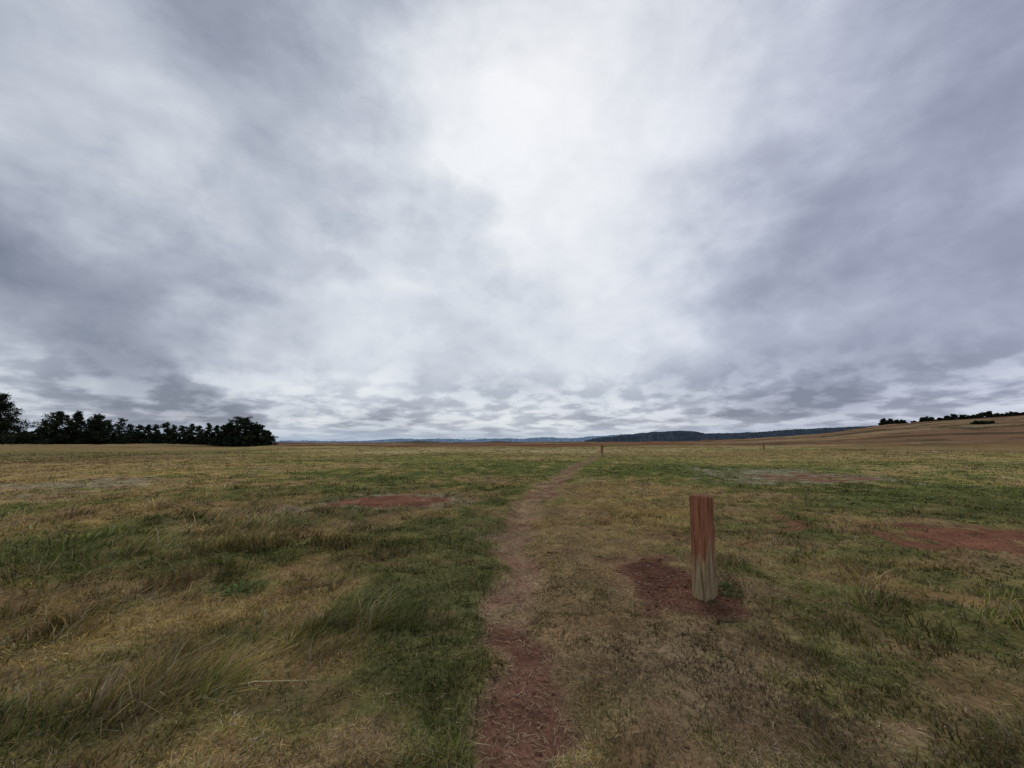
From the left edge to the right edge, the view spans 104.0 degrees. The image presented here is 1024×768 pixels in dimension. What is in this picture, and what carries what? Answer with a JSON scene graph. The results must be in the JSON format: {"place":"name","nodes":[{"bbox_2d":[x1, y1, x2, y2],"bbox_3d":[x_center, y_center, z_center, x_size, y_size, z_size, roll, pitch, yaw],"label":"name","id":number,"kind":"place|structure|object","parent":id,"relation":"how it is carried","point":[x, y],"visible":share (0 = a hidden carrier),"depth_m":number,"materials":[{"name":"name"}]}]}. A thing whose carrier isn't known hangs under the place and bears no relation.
{"place":"outdoors","nodes":[
{"label":"outdoors","id":0,"kind":"place"},
{"bbox_2d":[277,434,628,442],"bbox_3d":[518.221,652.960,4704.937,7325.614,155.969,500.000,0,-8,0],"label":"distant hills","id":1,"kind":"structure","parent":0,"point":[554,439],"depth_m":4755.28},
{"bbox_2d":[0,415,1023,767],"bbox_3d":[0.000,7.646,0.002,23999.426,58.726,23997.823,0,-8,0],"label":"ground","id":2,"kind":"structure","parent":0,"point":[998,433],"depth_m":4.02,"materials":[{"name":"green plant"}]},
{"bbox_2d":[0,392,40,444],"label":"pine tree","id":3,"kind":"object","parent":2,"relation":"on","point":[6,423],"visible":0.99,"depth_m":105.40,"materials":[{"name":"green plant"}]},
{"bbox_2d":[33,411,82,444],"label":"pine tree","id":4,"kind":"object","parent":2,"relation":"on","point":[56,435],"visible":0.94,"depth_m":118.41,"materials":[{"name":"green plant"}]},
{"bbox_2d":[60,410,91,443],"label":"pine tree","id":5,"kind":"object","parent":2,"relation":"on","point":[75,428],"visible":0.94,"depth_m":120.54,"materials":[{"name":"green plant"}]},
{"bbox_2d":[73,413,115,444],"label":"pine tree","id":6,"kind":"object","parent":2,"relation":"on","point":[96,430],"visible":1,"depth_m":123.44,"materials":[{"name":"green plant"}]},
{"bbox_2d":[5,415,278,446],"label":"row of pine trees","id":7,"kind":"object","parent":2,"relation":"on","point":[119,435],"visible":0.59,"depth_m":129.91,"materials":[{"name":"green plant"}]},
{"bbox_2d":[210,422,236,446],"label":"pine tree","id":8,"kind":"object","parent":2,"relation":"on","point":[228,437],"visible":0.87,"depth_m":124.67,"materials":[{"name":"green plant"}]},
{"bbox_2d":[215,579,269,597],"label":"weeds","id":9,"kind":"object","parent":2,"relation":"on","point":[240,585],"visible":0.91,"depth_m":4.09,"materials":[{"name":"green plant"}]},
{"bbox_2d":[219,416,269,446],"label":"pine tree","id":10,"kind":"object","parent":2,"relation":"on","point":[242,423],"visible":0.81,"depth_m":126.20,"materials":[{"name":"green plant"}]},
{"bbox_2d":[246,424,275,446],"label":"pine tree","id":11,"kind":"object","parent":2,"relation":"on","point":[260,429],"visible":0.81,"depth_m":127.78,"materials":[{"name":"green plant"}]},
{"bbox_2d":[401,441,506,442],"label":"wooded rise","id":12,"kind":"structure","parent":2,"relation":"on","point":[433,441],"depth_m":1258.22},
{"bbox_2d":[0,445,1023,767],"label":"grass","id":13,"kind":"structure","parent":2,"relation":"on","point":[214,675],"depth_m":3.37,"materials":[{"name":"green plant"}]},
{"bbox_2d":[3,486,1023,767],"bbox_3d":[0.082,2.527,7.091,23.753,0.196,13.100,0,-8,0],"label":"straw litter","id":14,"kind":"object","parent":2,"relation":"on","point":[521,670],"visible":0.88,"depth_m":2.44,"materials":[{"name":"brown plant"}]},
{"bbox_2d":[38,476,1012,767],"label":"soil clods","id":15,"kind":"object","parent":2,"relation":"on","point":[620,634],"visible":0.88,"depth_m":3.53,"materials":[{"name":"brown soil"}]},
{"bbox_2d":[689,494,717,600],"bbox_3d":[1.920,1.730,4.006,0.212,1.207,0.211,4,-9,-14],"label":"wooden post","id":16,"kind":"object","parent":2,"relation":"on","point":[703,561],"visible":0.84,"depth_m":3.95,"materials":[{"name":"brown wood"}]},
{"bbox_2d":[717,578,745,598],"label":"weeds","id":17,"kind":"object","parent":2,"relation":"on","point":[724,585],"visible":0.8,"depth_m":4.00,"materials":[{"name":"green plant"}]},
{"bbox_2d":[878,411,1023,425],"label":"distant trees","id":18,"kind":"object","parent":2,"relation":"on","point":[987,414],"visible":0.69,"depth_m":317.74,"materials":[{"name":"green plant"}]},
{"bbox_2d":[970,420,994,423],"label":"bush","id":19,"kind":"object","parent":2,"relation":"on","point":[982,422],"visible":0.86,"depth_m":188.65,"materials":[{"name":"green plant"}]},
{"bbox_2d":[0,0,1023,441],"label":"sky","id":20,"kind":"structure","parent":0,"point":[310,220],"materials":[{"name":"grey"}]},
{"bbox_2d":[585,425,876,441],"bbox_3d":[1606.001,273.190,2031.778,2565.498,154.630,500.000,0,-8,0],"label":"forested hill","id":21,"kind":"structure","parent":0,"point":[673,436],"depth_m":2084.79,"materials":[{"name":"green plant"}]}
]}

